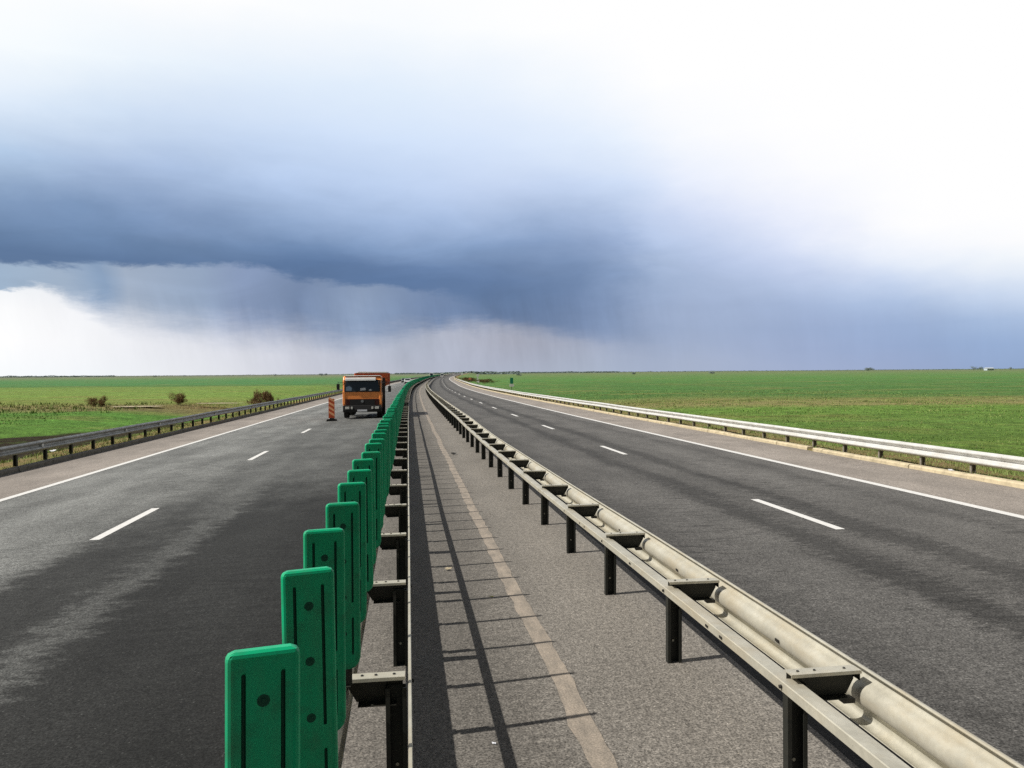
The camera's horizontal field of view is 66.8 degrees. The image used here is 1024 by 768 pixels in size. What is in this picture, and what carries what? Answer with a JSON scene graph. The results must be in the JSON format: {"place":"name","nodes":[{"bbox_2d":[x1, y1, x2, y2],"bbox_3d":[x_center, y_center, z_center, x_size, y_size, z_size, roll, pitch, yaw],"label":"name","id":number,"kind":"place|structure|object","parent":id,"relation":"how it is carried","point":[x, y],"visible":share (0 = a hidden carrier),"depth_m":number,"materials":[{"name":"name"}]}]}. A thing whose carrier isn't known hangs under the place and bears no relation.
{"place":"outdoors","nodes":[
{"label":"outdoors","id":0,"kind":"place"},
{"bbox_2d":[114,406,156,406],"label":"bare soil","id":1,"kind":"structure","parent":0,"point":[136,406],"depth_m":71.13,"materials":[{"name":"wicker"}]},
{"bbox_2d":[168,392,187,404],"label":"bush","id":2,"kind":"object","parent":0,"point":[179,399],"visible":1,"depth_m":77.92,"materials":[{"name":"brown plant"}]},
{"bbox_2d":[0,374,446,499],"bbox_3d":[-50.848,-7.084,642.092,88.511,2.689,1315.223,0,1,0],"label":"shoulder","id":3,"kind":"object","parent":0,"point":[12,484],"visible":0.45,"depth_m":26.27},
{"bbox_2d":[326,397,336,420],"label":"barrier board","id":4,"kind":"object","parent":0,"point":[331,404],"visible":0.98,"depth_m":44.52,"materials":[{"name":"plastic"}]},
{"bbox_2d":[337,372,390,417],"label":"dump truck","id":5,"kind":"object","parent":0,"point":[363,391],"visible":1,"depth_m":46.06,"materials":[{"name":"orange paint"}]},
{"bbox_2d":[477,379,499,382],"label":"scrub bush","id":6,"kind":"object","parent":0,"point":[485,380],"visible":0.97,"depth_m":225.84,"materials":[{"name":"plant"}]},
{"bbox_2d":[0,369,1023,481],"bbox_3d":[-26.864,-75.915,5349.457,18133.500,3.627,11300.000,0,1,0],"label":"ground","id":7,"kind":"structure","parent":0,"point":[240,390],"depth_m":88.63,"materials":[{"name":"green plant"}]},
{"bbox_2d":[84,395,107,406],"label":"bush","id":8,"kind":"object","parent":7,"relation":"on","point":[101,402],"visible":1,"depth_m":73.86,"materials":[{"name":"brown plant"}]},
{"bbox_2d":[21,401,300,409],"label":"dead weeds","id":9,"kind":"object","parent":7,"relation":"on","point":[210,407],"visible":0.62,"depth_m":75.33,"materials":[{"name":"brown plant"}]},
{"bbox_2d":[0,378,415,475],"bbox_3d":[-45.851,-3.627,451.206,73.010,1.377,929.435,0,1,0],"label":"kerb","id":10,"kind":"structure","parent":7,"relation":"on","point":[11,470],"depth_m":29.80,"materials":[{"name":"grey concrete"}]},
{"bbox_2d":[0,374,447,767],"bbox_3d":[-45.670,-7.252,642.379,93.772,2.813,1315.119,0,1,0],"label":"carriageway","id":11,"kind":"structure","parent":7,"relation":"on","point":[117,646],"depth_m":9.05,"materials":[{"name":"grey asphalt"}]},
{"bbox_2d":[0,384,391,501],"bbox_3d":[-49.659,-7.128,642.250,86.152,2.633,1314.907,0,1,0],"label":"edge line","id":12,"kind":"object","parent":11,"relation":"on","point":[26,492],"visible":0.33,"depth_m":22.85,"materials":[{"name":"white paint"}]},
{"bbox_2d":[0,373,450,466],"bbox_3d":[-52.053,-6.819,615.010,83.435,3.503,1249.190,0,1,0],"label":"guardrail","id":13,"kind":"object","parent":7,"relation":"on","point":[14,451],"visible":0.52,"depth_m":31.79,"materials":[{"name":"metal"}]},
{"bbox_2d":[245,388,270,404],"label":"bush","id":14,"kind":"object","parent":7,"relation":"on","point":[259,396],"visible":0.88,"depth_m":75.90,"materials":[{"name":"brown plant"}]},
{"bbox_2d":[266,394,278,401],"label":"bush","id":15,"kind":"object","parent":7,"relation":"on","point":[271,397],"visible":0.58,"depth_m":78.94,"materials":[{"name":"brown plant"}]},
{"bbox_2d":[509,378,513,389],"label":"marker post","id":16,"kind":"object","parent":7,"relation":"on","point":[511,384],"visible":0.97,"depth_m":104.55,"materials":[{"name":"grey paint"}]},
{"bbox_2d":[0,368,1023,377],"bbox_3d":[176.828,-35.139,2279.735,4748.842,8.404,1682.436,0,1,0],"label":"woodland","id":17,"kind":"object","parent":7,"relation":"on","point":[492,372],"visible":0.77,"depth_m":2573.97,"materials":[{"name":"green plant"}]},
{"bbox_2d":[429,373,1023,767],"bbox_3d":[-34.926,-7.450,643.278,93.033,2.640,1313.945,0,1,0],"label":"carriageway","id":18,"kind":"structure","parent":7,"relation":"on","point":[919,597],"depth_m":10.28,"materials":[{"name":"grey asphalt"}]},
{"bbox_2d":[449,376,1023,518],"bbox_3d":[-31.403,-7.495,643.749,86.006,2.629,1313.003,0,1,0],"label":"edge line","id":19,"kind":"object","parent":18,"relation":"on","point":[957,502],"visible":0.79,"depth_m":17.62,"materials":[{"name":"white paint"}]},
{"bbox_2d":[454,373,1023,473],"bbox_3d":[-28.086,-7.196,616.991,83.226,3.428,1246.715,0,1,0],"label":"guardrail","id":20,"kind":"object","parent":7,"relation":"on","point":[973,459],"visible":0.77,"depth_m":22.98,"materials":[{"name":"metal"}]},
{"bbox_2d":[455,379,1023,488],"bbox_3d":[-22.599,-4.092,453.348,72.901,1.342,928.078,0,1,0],"label":"kerb","id":21,"kind":"structure","parent":7,"relation":"on","point":[1000,481],"depth_m":21.85,"materials":[{"name":"concrete"}]},
{"bbox_2d":[0,0,1023,376],"label":"sky","id":22,"kind":"structure","parent":0,"point":[188,187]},
{"bbox_2d":[342,373,857,767],"bbox_3d":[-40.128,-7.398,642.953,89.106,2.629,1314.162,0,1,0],"label":"median pavement","id":23,"kind":"structure","parent":0,"point":[477,681],"depth_m":6.45,"materials":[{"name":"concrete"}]},
{"bbox_2d":[338,373,456,767],"bbox_3d":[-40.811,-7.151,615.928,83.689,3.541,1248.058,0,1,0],"label":"median guardrail","id":24,"kind":"object","parent":23,"relation":"on","point":[388,690],"visible":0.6,"depth_m":6.24,"materials":[{"name":"metal"}]},
{"bbox_2d":[225,643,299,767],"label":"glare panel","id":25,"kind":"object","parent":24,"relation":"attached to","point":[262,707],"visible":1,"depth_m":1.91,"materials":[{"name":"green plastic"}]},
{"bbox_2d":[281,566,337,767],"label":"glare panel","id":26,"kind":"object","parent":24,"relation":"attached to","point":[308,609],"visible":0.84,"depth_m":2.65,"materials":[{"name":"green plastic"}]},
{"bbox_2d":[303,528,345,729],"bbox_3d":[-0.827,1.133,3.423,0.176,0.994,0.080,0,0,-20],"label":"glare panel","id":27,"kind":"object","parent":24,"relation":"attached to","point":[323,547],"visible":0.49,"depth_m":3.41,"materials":[{"name":"green plastic"}]},
{"bbox_2d":[325,501,360,687],"bbox_3d":[-0.906,1.127,4.163,0.176,0.994,0.080,-1,1,-20],"label":"glare panel","id":28,"kind":"object","parent":24,"relation":"attached to","point":[345,516],"visible":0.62,"depth_m":4.14,"materials":[{"name":"green plastic"}]},
{"bbox_2d":[338,482,366,621],"bbox_3d":[-1.015,1.118,4.915,0.176,0.994,0.080,0,0,-23],"label":"glare panel","id":29,"kind":"object","parent":24,"relation":"attached to","point":[352,491],"visible":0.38,"depth_m":4.91,"materials":[{"name":"green plastic"}]},
{"bbox_2d":[347,469,373,591],"bbox_3d":[-1.107,1.118,5.660,0.176,0.994,0.080,-1,0,-20],"label":"glare panel","id":30,"kind":"object","parent":24,"relation":"attached to","point":[362,475],"visible":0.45,"depth_m":5.65,"materials":[{"name":"green plastic"}]},
{"bbox_2d":[352,458,375,564],"bbox_3d":[-1.219,1.111,6.398,0.176,0.994,0.080,-1,1,-20],"label":"glare panel","id":31,"kind":"object","parent":24,"relation":"attached to","point":[368,463],"visible":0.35,"depth_m":6.38,"materials":[{"name":"green plastic"}]},
{"bbox_2d":[361,451,380,547],"bbox_3d":[-1.298,1.116,7.145,0.176,0.994,0.080,0,1,-20],"label":"glare panel","id":32,"kind":"object","parent":24,"relation":"attached to","point":[375,456],"visible":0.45,"depth_m":7.13,"materials":[{"name":"green plastic"}]},
{"bbox_2d":[365,443,382,528],"bbox_3d":[-1.404,1.095,7.891,0.176,0.994,0.080,-1,1,-24],"label":"glare panel","id":33,"kind":"object","parent":24,"relation":"attached to","point":[369,447],"visible":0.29,"depth_m":7.88,"materials":[{"name":"green plastic"}]},
{"bbox_2d":[369,439,384,516],"bbox_3d":[-1.504,1.102,8.629,0.176,0.994,0.080,0,2,-22],"label":"glare panel","id":34,"kind":"object","parent":24,"relation":"attached to","point":[382,441],"visible":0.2,"depth_m":8.62,"materials":[{"name":"green plastic"}]},
{"bbox_2d":[372,433,385,503],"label":"glare panel","id":35,"kind":"object","parent":24,"relation":"attached to","point":[378,435],"visible":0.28,"depth_m":9.37,"materials":[{"name":"green plastic"}]},
{"bbox_2d":[374,429,388,496],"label":"glare panel","id":36,"kind":"object","parent":24,"relation":"attached to","point":[387,472],"visible":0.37,"depth_m":10.11,"materials":[{"name":"green plastic"}]},
{"bbox_2d":[377,426,389,486],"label":"glare panel","id":37,"kind":"object","parent":24,"relation":"attached to","point":[382,427],"visible":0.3,"depth_m":10.87,"materials":[{"name":"green plastic"}]},
{"bbox_2d":[378,423,389,433],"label":"glare panel","id":38,"kind":"object","parent":24,"relation":"attached to","point":[383,424],"visible":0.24,"depth_m":11.59,"materials":[{"name":"green plastic"}]},
{"bbox_2d":[380,420,390,473],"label":"glare panel","id":39,"kind":"object","parent":24,"relation":"attached to","point":[385,421],"visible":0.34,"depth_m":12.33,"materials":[{"name":"green plastic"}]},
{"bbox_2d":[383,419,392,470],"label":"glare panel","id":40,"kind":"object","parent":24,"relation":"attached to","point":[391,442],"visible":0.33,"depth_m":13.09,"materials":[{"name":"green plastic"}]},
{"bbox_2d":[383,416,393,461],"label":"glare panel","id":41,"kind":"object","parent":24,"relation":"attached to","point":[387,417],"visible":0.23,"depth_m":13.80,"materials":[{"name":"green plastic"}]},
{"bbox_2d":[385,414,394,458],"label":"glare panel","id":42,"kind":"object","parent":24,"relation":"attached to","point":[393,434],"visible":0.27,"depth_m":14.59,"materials":[{"name":"green plastic"}]},
{"bbox_2d":[386,413,394,442],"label":"glare panel","id":43,"kind":"object","parent":24,"relation":"attached to","point":[394,424],"visible":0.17,"depth_m":15.33,"materials":[{"name":"green plastic"}]},
{"bbox_2d":[387,409,395,448],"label":"glare panel","id":44,"kind":"object","parent":24,"relation":"attached to","point":[395,429],"visible":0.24,"depth_m":16.82,"materials":[{"name":"green plastic"}]},
{"bbox_2d":[390,407,396,443],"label":"glare panel","id":45,"kind":"object","parent":24,"relation":"attached to","point":[396,422],"visible":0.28,"depth_m":18.31,"materials":[{"name":"green plastic"}]},
{"bbox_2d":[391,404,397,427],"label":"glare panel","id":46,"kind":"object","parent":24,"relation":"attached to","point":[397,413],"visible":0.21,"depth_m":20.55,"materials":[{"name":"green plastic"}]},
{"bbox_2d":[392,403,398,432],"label":"glare panel","id":47,"kind":"object","parent":24,"relation":"attached to","point":[398,415],"visible":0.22,"depth_m":21.30,"materials":[{"name":"green plastic"}]},
{"bbox_2d":[394,399,399,425],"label":"glare panel","id":48,"kind":"object","parent":24,"relation":"attached to","point":[399,409],"visible":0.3,"depth_m":24.27,"materials":[{"name":"green plastic"}]},
{"bbox_2d":[420,375,439,380],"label":"glare panel","id":49,"kind":"object","parent":24,"relation":"attached to","point":[423,378],"visible":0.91,"depth_m":330.45,"materials":[{"name":"green plastic"}]},
{"bbox_2d":[419,382,617,767],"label":"worn line","id":50,"kind":"object","parent":23,"relation":"on","point":[582,726],"visible":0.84,"depth_m":6.48,"materials":[{"name":"beige paint"}]},
{"bbox_2d":[368,477,835,763],"bbox_3d":[-0.336,2.238,10.165,3.189,0.113,16.144,-1,1,-8],"label":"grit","id":51,"kind":"object","parent":23,"relation":"on","point":[559,628],"visible":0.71,"depth_m":6.74,"materials":[{"name":"grey gravel"}]},
{"bbox_2d":[425,373,1023,767],"bbox_3d":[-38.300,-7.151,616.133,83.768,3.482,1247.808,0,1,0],"label":"median guardrail","id":52,"kind":"object","parent":23,"relation":"on","point":[813,675],"visible":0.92,"depth_m":5.12,"materials":[{"name":"metal"}]},
{"bbox_2d":[450,373,1023,515],"bbox_3d":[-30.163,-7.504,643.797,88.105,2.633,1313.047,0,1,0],"label":"shoulder","id":53,"kind":"object","parent":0,"point":[1009,499],"visible":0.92,"depth_m":19.80}
]}

